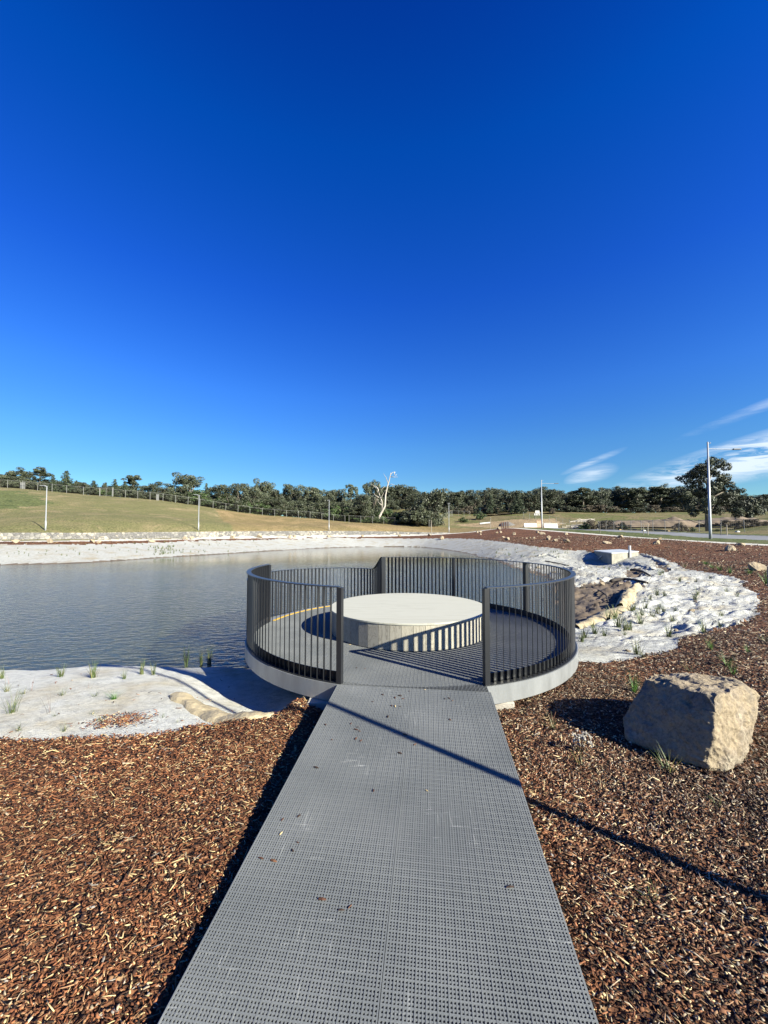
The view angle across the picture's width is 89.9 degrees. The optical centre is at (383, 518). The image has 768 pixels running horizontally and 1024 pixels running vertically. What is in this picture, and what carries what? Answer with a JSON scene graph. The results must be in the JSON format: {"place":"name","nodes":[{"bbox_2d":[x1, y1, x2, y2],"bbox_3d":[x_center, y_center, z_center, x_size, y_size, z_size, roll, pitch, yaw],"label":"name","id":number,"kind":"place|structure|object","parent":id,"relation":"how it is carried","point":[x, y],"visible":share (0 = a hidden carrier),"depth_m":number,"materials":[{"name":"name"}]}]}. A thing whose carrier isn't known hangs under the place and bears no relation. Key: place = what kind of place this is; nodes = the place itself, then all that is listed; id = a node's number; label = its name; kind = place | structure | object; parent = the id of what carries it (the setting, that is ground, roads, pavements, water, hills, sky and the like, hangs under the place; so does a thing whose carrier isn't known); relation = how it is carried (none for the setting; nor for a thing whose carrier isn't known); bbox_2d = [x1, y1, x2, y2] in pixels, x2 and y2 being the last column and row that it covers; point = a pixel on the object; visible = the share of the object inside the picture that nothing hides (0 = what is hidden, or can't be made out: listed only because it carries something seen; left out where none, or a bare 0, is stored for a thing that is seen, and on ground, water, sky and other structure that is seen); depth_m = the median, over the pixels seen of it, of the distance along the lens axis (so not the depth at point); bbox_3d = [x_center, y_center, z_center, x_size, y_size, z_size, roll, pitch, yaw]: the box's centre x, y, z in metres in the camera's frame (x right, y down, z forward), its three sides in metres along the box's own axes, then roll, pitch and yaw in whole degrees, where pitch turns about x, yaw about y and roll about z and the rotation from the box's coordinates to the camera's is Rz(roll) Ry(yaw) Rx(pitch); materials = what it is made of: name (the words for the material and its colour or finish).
{"place":"outdoors","nodes":[
{"label":"outdoors","id":0,"kind":"place"},
{"bbox_2d":[0,487,475,540],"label":"hill","id":1,"kind":"structure","parent":0,"point":[74,513],"depth_m":55.20,"materials":[{"name":"green plant"}]},
{"bbox_2d":[0,491,53,508],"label":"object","id":2,"kind":"object","parent":1,"relation":"on","point":[10,499],"visible":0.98,"depth_m":64.95,"materials":[{"name":"plant"}]},
{"bbox_2d":[42,475,57,490],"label":"conifer","id":3,"kind":"object","parent":1,"relation":"on","point":[51,484],"visible":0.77,"depth_m":91.98,"materials":[{"name":"green plant"}]},
{"bbox_2d":[52,470,76,492],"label":"conifer","id":4,"kind":"object","parent":1,"relation":"on","point":[66,481],"visible":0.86,"depth_m":90.99,"materials":[{"name":"green plant"}]},
{"bbox_2d":[120,475,142,490],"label":"tall gum tree","id":5,"kind":"object","parent":1,"relation":"on","point":[132,480],"visible":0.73,"depth_m":99.31,"materials":[{"name":"green plant"}]},
{"bbox_2d":[143,481,174,496],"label":"gum tree","id":6,"kind":"object","parent":1,"relation":"on","point":[155,488],"visible":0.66,"depth_m":98.86,"materials":[{"name":"green plant"}]},
{"bbox_2d":[154,489,183,500],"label":"shrub","id":7,"kind":"object","parent":1,"relation":"on","point":[161,494],"visible":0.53,"depth_m":95.87,"materials":[{"name":"green plant"}]},
{"bbox_2d":[1,480,344,521],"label":"fence","id":8,"kind":"object","parent":1,"relation":"on","point":[22,487],"visible":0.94,"depth_m":89.63,"materials":[{"name":"metal"}]},
{"bbox_2d":[164,487,193,502],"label":"shrub","id":9,"kind":"object","parent":1,"relation":"on","point":[179,492],"visible":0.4,"depth_m":96.75,"materials":[{"name":"green plant"}]},
{"bbox_2d":[167,472,214,495],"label":"gum tree","id":10,"kind":"object","parent":1,"relation":"on","point":[188,482],"visible":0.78,"depth_m":99.36,"materials":[{"name":"green plant"}]},
{"bbox_2d":[180,490,208,504],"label":"green shrub","id":11,"kind":"object","parent":1,"relation":"on","point":[199,492],"visible":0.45,"depth_m":98.08,"materials":[{"name":"green plant"}]},
{"bbox_2d":[208,484,233,508],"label":"gum tree","id":12,"kind":"object","parent":1,"relation":"on","point":[219,489],"visible":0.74,"depth_m":102.70,"materials":[{"name":"green plant"}]},
{"bbox_2d":[0,531,447,539],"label":"stone wall","id":13,"kind":"structure","parent":1,"relation":"on","point":[110,535],"depth_m":45.65,"materials":[{"name":"stone"}]},
{"bbox_2d":[214,495,247,510],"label":"shrub","id":14,"kind":"object","parent":1,"relation":"on","point":[230,498],"visible":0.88,"depth_m":99.31,"materials":[{"name":"green plant"}]},
{"bbox_2d":[228,483,248,511],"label":"gum tree","id":15,"kind":"object","parent":1,"relation":"on","point":[237,489],"visible":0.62,"depth_m":103.99,"materials":[{"name":"green plant"}]},
{"bbox_2d":[242,498,264,512],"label":"shrub","id":16,"kind":"object","parent":1,"relation":"on","point":[253,503],"visible":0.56,"depth_m":102.58,"materials":[{"name":"green plant"}]},
{"bbox_2d":[240,485,267,505],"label":"gum tree","id":17,"kind":"object","parent":1,"relation":"on","point":[255,492],"visible":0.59,"depth_m":105.31,"materials":[{"name":"green plant"}]},
{"bbox_2d":[247,501,271,513],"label":"green shrub","id":18,"kind":"object","parent":1,"relation":"on","point":[262,510],"visible":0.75,"depth_m":102.37,"materials":[{"name":"green plant"}]},
{"bbox_2d":[252,478,284,500],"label":"gum tree","id":19,"kind":"object","parent":1,"relation":"on","point":[266,488],"visible":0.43,"depth_m":110.84,"materials":[{"name":"green plant"}]},
{"bbox_2d":[261,496,288,511],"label":"gum tree","id":20,"kind":"object","parent":1,"relation":"on","point":[274,501],"visible":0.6,"depth_m":104.56,"materials":[{"name":"green plant"}]},
{"bbox_2d":[263,502,293,515],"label":"shrub","id":21,"kind":"object","parent":1,"relation":"on","point":[277,511],"visible":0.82,"depth_m":104.45,"materials":[{"name":"green plant"}]},
{"bbox_2d":[270,484,291,500],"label":"gum tree","id":22,"kind":"object","parent":1,"relation":"on","point":[275,494],"visible":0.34,"depth_m":117.25,"materials":[{"name":"green plant"}]},
{"bbox_2d":[284,484,318,509],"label":"gum tree","id":23,"kind":"object","parent":1,"relation":"on","point":[295,493],"visible":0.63,"depth_m":116.42,"materials":[{"name":"green plant"}]},
{"bbox_2d":[291,503,311,517],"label":"shrub","id":24,"kind":"object","parent":1,"relation":"on","point":[302,508],"visible":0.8,"depth_m":105.42,"materials":[{"name":"green plant"}]},
{"bbox_2d":[297,505,319,517],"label":"shrub","id":25,"kind":"object","parent":1,"relation":"on","point":[313,512],"visible":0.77,"depth_m":106.34,"materials":[{"name":"green plant"}]},
{"bbox_2d":[306,501,326,511],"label":"gum tree","id":26,"kind":"object","parent":1,"relation":"on","point":[315,505],"visible":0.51,"depth_m":109.58,"materials":[{"name":"green plant"}]},
{"bbox_2d":[312,489,337,505],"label":"gum tree","id":27,"kind":"object","parent":1,"relation":"on","point":[326,496],"visible":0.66,"depth_m":115.35,"materials":[{"name":"green plant"}]},
{"bbox_2d":[322,504,342,519],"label":"green shrub","id":28,"kind":"object","parent":1,"relation":"on","point":[333,510],"visible":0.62,"depth_m":107.39,"materials":[{"name":"green plant"}]},
{"bbox_2d":[329,489,348,507],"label":"gum tree","id":29,"kind":"object","parent":1,"relation":"on","point":[339,497],"visible":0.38,"depth_m":119.86,"materials":[{"name":"green plant"}]},
{"bbox_2d":[343,484,357,503],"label":"tall gum tree","id":30,"kind":"object","parent":1,"relation":"on","point":[350,494],"visible":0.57,"depth_m":115.63,"materials":[{"name":"green plant"}]},
{"bbox_2d":[343,500,370,521],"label":"gum tree","id":31,"kind":"object","parent":1,"relation":"on","point":[350,512],"visible":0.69,"depth_m":106.17,"materials":[{"name":"green plant"}]},
{"bbox_2d":[350,492,378,522],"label":"gum tree","id":32,"kind":"object","parent":1,"relation":"on","point":[365,500],"visible":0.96,"depth_m":106.32,"materials":[{"name":"green plant"}]},
{"bbox_2d":[362,480,385,511],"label":"gum tree","id":33,"kind":"object","parent":1,"relation":"on","point":[370,489],"visible":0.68,"depth_m":121.30,"materials":[{"name":"green plant"}]},
{"bbox_2d":[373,472,396,522],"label":"dead tree","id":34,"kind":"object","parent":1,"relation":"on","point":[382,509],"visible":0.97,"depth_m":109.18,"materials":[{"name":"wood"}]},
{"bbox_2d":[376,509,401,521],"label":"green shrub","id":35,"kind":"object","parent":1,"relation":"on","point":[388,512],"visible":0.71,"depth_m":110.33,"materials":[{"name":"green plant"}]},
{"bbox_2d":[399,504,434,525],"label":"shrub","id":36,"kind":"object","parent":1,"relation":"on","point":[415,514],"visible":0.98,"depth_m":101.52,"materials":[{"name":"green plant"}]},
{"bbox_2d":[410,488,449,525],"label":"gum tree","id":37,"kind":"object","parent":1,"relation":"on","point":[433,498],"visible":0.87,"depth_m":103.97,"materials":[{"name":"green plant"}]},
{"bbox_2d":[418,507,442,525],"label":"shrub","id":38,"kind":"object","parent":1,"relation":"on","point":[437,515],"visible":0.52,"depth_m":103.05,"materials":[{"name":"green plant"}]},
{"bbox_2d":[0,547,558,670],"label":"water","id":39,"kind":"structure","parent":0,"point":[161,612],"depth_m":12.89,"materials":[{"name":"grey liquid"}]},
{"bbox_2d":[245,602,577,703],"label":"viewing deck","id":40,"kind":"structure","parent":39,"relation":"in","point":[458,668],"depth_m":4.70,"materials":[{"name":"concrete"}]},
{"bbox_2d":[246,564,343,684],"bbox_3d":[-1.512,1.288,5.292,0.664,1.057,3.297,1,-2,-30],"label":"railing","id":41,"kind":"object","parent":40,"relation":"on","point":[259,595],"visible":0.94,"depth_m":4.39,"materials":[{"name":"metal"}]},
{"bbox_2d":[332,593,481,650],"bbox_3d":[0.400,1.615,6.348,2.554,0.361,2.554,0,-2,4],"label":"round bench","id":42,"kind":"object","parent":40,"relation":"on","point":[409,622],"visible":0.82,"depth_m":5.40,"materials":[{"name":"beige concrete"}]},
{"bbox_2d":[381,557,576,686],"bbox_3d":[1.657,1.336,6.662,2.406,1.057,5.030,0,-2,-13],"label":"railing","id":43,"kind":"object","parent":40,"relation":"on","point":[565,605],"visible":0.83,"depth_m":5.93,"materials":[{"name":"metal"}]},
{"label":"lower landing","id":44,"kind":"object","parent":39,"relation":"in","visible":0},
{"bbox_2d":[246,557,380,634],"bbox_3d":[-1.664,1.531,8.424,3.175,1.325,1.775,2,-3,-44],"label":"landing railing","id":45,"kind":"object","parent":44,"relation":"on","point":[376,579],"visible":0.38,"depth_m":9.22,"materials":[{"name":"metal"}]},
{"bbox_2d":[0,546,670,623],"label":"bare soil","id":46,"kind":"structure","parent":0,"point":[586,598],"depth_m":13.34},
{"bbox_2d":[609,578,646,582],"bbox_3d":[9.236,2.350,14.406,0.791,0.178,1.220,2,-3,-42],"label":"log","id":47,"kind":"object","parent":46,"relation":"on","point":[621,579],"visible":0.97,"depth_m":14.57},
{"bbox_2d":[615,583,641,606],"bbox_3d":[7.308,2.294,11.517,0.523,0.395,3.968,-2,-3,37],"label":"rock","id":48,"kind":"object","parent":46,"relation":"on","point":[627,594],"visible":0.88,"depth_m":11.24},
{"bbox_2d":[216,509,496,532],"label":"dry slope","id":49,"kind":"structure","parent":0,"point":[237,521],"depth_m":78.16,"materials":[{"name":"beige plant"}]},
{"bbox_2d":[0,537,759,740],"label":"fabric covered bank","id":50,"kind":"structure","parent":0,"point":[249,690],"depth_m":6.60,"materials":[{"name":"fabric"}]},
{"bbox_2d":[169,692,273,722],"bbox_3d":[-1.813,2.066,4.082,1.595,0.324,0.452,-1,-2,32],"label":"matting fold","id":51,"kind":"object","parent":50,"relation":"on","point":[190,703],"visible":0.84,"depth_m":4.00,"materials":[{"name":"fabric"}]},
{"bbox_2d":[575,597,635,628],"bbox_3d":[5.732,2.344,9.632,4.258,0.263,0.559,2,-3,-42],"label":"rock","id":52,"kind":"object","parent":50,"relation":"on","point":[597,617],"visible":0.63,"depth_m":9.03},
{"bbox_2d":[594,546,638,563],"bbox_3d":[16.049,2.673,26.473,5.932,1.705,2.363,1,-2,-34],"label":"drainage pit","id":53,"kind":"object","parent":50,"relation":"in","point":[612,556],"visible":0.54,"depth_m":25.11,"materials":[{"name":"concrete"}]},
{"bbox_2d":[597,575,648,583],"bbox_3d":[9.421,2.403,15.048,1.483,0.265,1.894,2,-3,-41],"label":"torn fabric","id":54,"kind":"object","parent":50,"relation":"on","point":[605,578],"visible":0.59,"depth_m":15.32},
{"bbox_2d":[616,561,655,570],"bbox_3d":[13.513,2.497,20.252,0.976,0.412,4.531,0,-2,12],"label":"torn fabric","id":55,"kind":"object","parent":50,"relation":"on","point":[645,566],"visible":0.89,"depth_m":20.17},
{"bbox_2d":[640,553,668,564],"bbox_3d":[16.292,2.399,23.247,0.512,0.345,7.805,-1,-2,25],"label":"torn fabric","id":56,"kind":"object","parent":50,"relation":"on","point":[654,558],"visible":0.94,"depth_m":22.17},
{"bbox_2d":[0,528,767,1023],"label":"mulch bed","id":57,"kind":"object","parent":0,"point":[666,550],"visible":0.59,"depth_m":2.23,"materials":[{"name":"brown wood"}]},
{"bbox_2d":[157,685,598,1023],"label":"boardwalk","id":58,"kind":"structure","parent":57,"relation":"on","point":[437,922],"depth_m":1.81,"materials":[{"name":"metal"}]},
{"bbox_2d":[307,687,514,710],"bbox_3d":[0.280,2.090,4.200,2.160,0.340,0.420,0,-2,0],"label":"concrete footing","id":59,"kind":"object","parent":57,"relation":"on","point":[319,703],"visible":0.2,"depth_m":4.00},
{"bbox_2d":[572,729,593,752],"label":"dried flowers","id":60,"kind":"object","parent":57,"relation":"on","point":[582,737],"visible":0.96,"depth_m":3.04,"materials":[{"name":"plant"}]},
{"bbox_2d":[651,744,692,771],"bbox_3d":[2.098,1.777,2.834,0.280,0.225,0.324,-2,-3,40],"label":"grass tuft","id":61,"kind":"object","parent":57,"relation":"on","point":[667,767],"visible":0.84,"depth_m":2.84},
{"bbox_2d":[623,672,759,771],"bbox_3d":[2.803,1.688,3.442,1.520,0.685,0.810,2,-3,-40],"label":"boulder","id":62,"kind":"object","parent":57,"relation":"on","point":[706,722],"visible":0.93,"depth_m":3.01,"materials":[{"name":"stone"}]},
{"bbox_2d":[748,562,766,570],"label":"rock","id":63,"kind":"object","parent":57,"relation":"on","point":[754,566],"visible":0.82,"depth_m":15.59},
{"bbox_2d":[0,528,767,545],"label":"footpath","id":64,"kind":"structure","parent":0,"point":[273,536],"depth_m":52.84,"materials":[{"name":"concrete"}]},
{"bbox_2d":[0,0,767,517],"label":"sky","id":65,"kind":"structure","parent":0,"point":[453,245],"materials":[{"name":"blue"}]},
{"bbox_2d":[457,518,561,527],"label":"dirt track","id":66,"kind":"structure","parent":0,"point":[518,523],"depth_m":101.80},
{"bbox_2d":[313,509,767,534],"bbox_3d":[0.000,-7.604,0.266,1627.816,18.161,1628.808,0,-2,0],"label":"ground","id":67,"kind":"structure","parent":0,"point":[572,516],"depth_m":113.48,"materials":[{"name":"soil"}]},
{"bbox_2d":[0,467,38,486],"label":"gum tree","id":68,"kind":"object","parent":67,"relation":"on","point":[22,473],"visible":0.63,"depth_m":95.23,"materials":[{"name":"green plant"}]},
{"bbox_2d":[29,467,51,483],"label":"tall gum tree","id":69,"kind":"object","parent":67,"relation":"on","point":[40,473],"visible":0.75,"depth_m":96.41,"materials":[{"name":"green plant"}]},
{"bbox_2d":[371,494,400,509],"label":"gum tree","id":70,"kind":"object","parent":67,"relation":"on","point":[391,503],"visible":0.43,"depth_m":130.87,"materials":[{"name":"green plant"}]},
{"bbox_2d":[374,487,399,508],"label":"tall gum tree","id":71,"kind":"object","parent":67,"relation":"on","point":[389,489],"visible":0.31,"depth_m":140.99,"materials":[{"name":"green plant"}]},
{"bbox_2d":[387,484,406,509],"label":"gum tree","id":72,"kind":"object","parent":67,"relation":"on","point":[399,487],"visible":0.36,"depth_m":149.93,"materials":[{"name":"green plant"}]},
{"bbox_2d":[388,486,417,508],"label":"gum tree","id":73,"kind":"object","parent":67,"relation":"on","point":[409,490],"visible":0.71,"depth_m":150.15,"materials":[{"name":"green plant"}]},
{"bbox_2d":[405,491,421,505],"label":"gum tree","id":74,"kind":"object","parent":67,"relation":"on","point":[413,497],"visible":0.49,"depth_m":144.56,"materials":[{"name":"green plant"}]},
{"bbox_2d":[446,491,467,509],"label":"gum tree","id":75,"kind":"object","parent":67,"relation":"on","point":[455,498],"visible":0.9,"depth_m":142.49,"materials":[{"name":"green plant"}]},
{"bbox_2d":[464,490,487,509],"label":"gum tree","id":76,"kind":"object","parent":67,"relation":"on","point":[472,501],"visible":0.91,"depth_m":142.67,"materials":[{"name":"green plant"}]},
{"bbox_2d":[476,490,496,509],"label":"gum tree","id":77,"kind":"object","parent":67,"relation":"on","point":[484,493],"visible":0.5,"depth_m":148.09,"materials":[{"name":"green plant"}]},
{"bbox_2d":[485,495,497,513],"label":"conifer","id":78,"kind":"object","parent":67,"relation":"on","point":[490,505],"visible":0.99,"depth_m":135.79,"materials":[{"name":"green plant"}]},
{"bbox_2d":[494,490,524,509],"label":"gum tree","id":79,"kind":"object","parent":67,"relation":"on","point":[510,496],"visible":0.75,"depth_m":139.18,"materials":[{"name":"green plant"}]},
{"bbox_2d":[507,492,527,513],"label":"conifer","id":80,"kind":"object","parent":67,"relation":"on","point":[520,508],"visible":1,"depth_m":129.62,"materials":[{"name":"green plant"}]},
{"bbox_2d":[520,491,546,507],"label":"gum tree","id":81,"kind":"object","parent":67,"relation":"on","point":[534,497],"visible":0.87,"depth_m":140.17,"materials":[{"name":"green plant"}]},
{"bbox_2d":[533,486,565,508],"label":"gum tree","id":82,"kind":"object","parent":67,"relation":"on","point":[550,503],"visible":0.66,"depth_m":141.21,"materials":[{"name":"green plant"}]},
{"bbox_2d":[544,489,566,509],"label":"gum tree","id":83,"kind":"object","parent":67,"relation":"on","point":[560,498],"visible":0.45,"depth_m":143.38,"materials":[{"name":"green plant"}]},
{"bbox_2d":[558,493,579,510],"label":"gum tree","id":84,"kind":"object","parent":67,"relation":"on","point":[570,500],"visible":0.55,"depth_m":146.59,"materials":[{"name":"green plant"}]},
{"bbox_2d":[569,487,597,507],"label":"tall gum tree","id":85,"kind":"object","parent":67,"relation":"on","point":[583,491],"visible":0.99,"depth_m":139.84,"materials":[{"name":"green plant"}]},
{"bbox_2d":[580,490,604,509],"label":"gum tree","id":86,"kind":"object","parent":67,"relation":"on","point":[593,494],"visible":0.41,"depth_m":143.26,"materials":[{"name":"green plant"}]},
{"bbox_2d":[591,487,613,507],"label":"gum tree","id":87,"kind":"object","parent":67,"relation":"on","point":[604,495],"visible":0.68,"depth_m":142.81,"materials":[{"name":"green plant"}]},
{"bbox_2d":[596,520,614,529],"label":"dry shrub","id":88,"kind":"object","parent":67,"relation":"on","point":[607,522],"visible":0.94,"depth_m":81.64,"materials":[{"name":"green plant"}]},
{"bbox_2d":[611,486,629,507],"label":"gum tree","id":89,"kind":"object","parent":67,"relation":"on","point":[618,492],"visible":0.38,"depth_m":157.56,"materials":[{"name":"green plant"}]},
{"bbox_2d":[603,520,650,526],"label":"dirt mound","id":90,"kind":"object","parent":67,"relation":"on","point":[639,523],"visible":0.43,"depth_m":89.60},
{"bbox_2d":[619,487,646,512],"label":"tall gum tree","id":91,"kind":"object","parent":67,"relation":"on","point":[627,495],"visible":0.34,"depth_m":153.60,"materials":[{"name":"green plant"}]},
{"bbox_2d":[619,487,649,507],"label":"tall gum tree","id":92,"kind":"object","parent":67,"relation":"on","point":[635,494],"visible":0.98,"depth_m":145.08,"materials":[{"name":"green plant"}]},
{"bbox_2d":[523,512,767,531],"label":"fence","id":93,"kind":"object","parent":67,"relation":"on","point":[641,529],"visible":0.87,"depth_m":68.14,"materials":[{"name":"metal"}]},
{"bbox_2d":[644,486,676,509],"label":"tall gum tree","id":94,"kind":"object","parent":67,"relation":"on","point":[664,491],"visible":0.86,"depth_m":149.90,"materials":[{"name":"green plant"}]},
{"bbox_2d":[648,516,704,526],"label":"dirt mound","id":95,"kind":"object","parent":67,"relation":"on","point":[655,523],"visible":0.6,"depth_m":87.45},
{"bbox_2d":[671,522,690,531],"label":"dry shrub","id":96,"kind":"object","parent":67,"relation":"on","point":[679,525],"visible":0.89,"depth_m":71.75,"materials":[{"name":"green plant"}]},
{"bbox_2d":[664,488,699,511],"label":"gum tree","id":97,"kind":"object","parent":67,"relation":"on","point":[676,503],"visible":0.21,"depth_m":144.80,"materials":[{"name":"green plant"}]},
{"bbox_2d":[671,456,747,530],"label":"gum tree","id":98,"kind":"object","parent":67,"relation":"on","point":[719,485],"visible":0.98,"depth_m":74.23,"materials":[{"name":"green plant"}]},
{"bbox_2d":[696,516,766,523],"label":"dirt mound","id":99,"kind":"object","parent":67,"relation":"on","point":[718,520],"visible":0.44,"depth_m":86.48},
{"bbox_2d":[725,520,749,528],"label":"dry shrub","id":100,"kind":"object","parent":67,"relation":"on","point":[737,525],"visible":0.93,"depth_m":71.77,"materials":[{"name":"green plant"}]},
{"bbox_2d":[737,495,766,517],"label":"shrub","id":101,"kind":"object","parent":67,"relation":"on","point":[750,513],"visible":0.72,"depth_m":94.28,"materials":[{"name":"green plant"}]},
{"bbox_2d":[527,528,767,543],"bbox_3d":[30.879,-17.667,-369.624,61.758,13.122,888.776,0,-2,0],"label":"grass verge","id":102,"kind":"object","parent":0,"point":[633,534],"depth_m":46.01,"materials":[{"name":"plant"}]},
{"bbox_2d":[707,442,740,538],"bbox_3d":[35.303,-2.753,39.843,3.724,10.368,0.340,0,-2,-3],"label":"street light","id":103,"kind":"object","parent":102,"relation":"on","point":[709,505],"visible":0.91,"depth_m":39.66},
{"bbox_2d":[554,528,767,539],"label":"road","id":104,"kind":"structure","parent":0,"point":[752,537],"depth_m":47.17,"materials":[{"name":"asphalt"}]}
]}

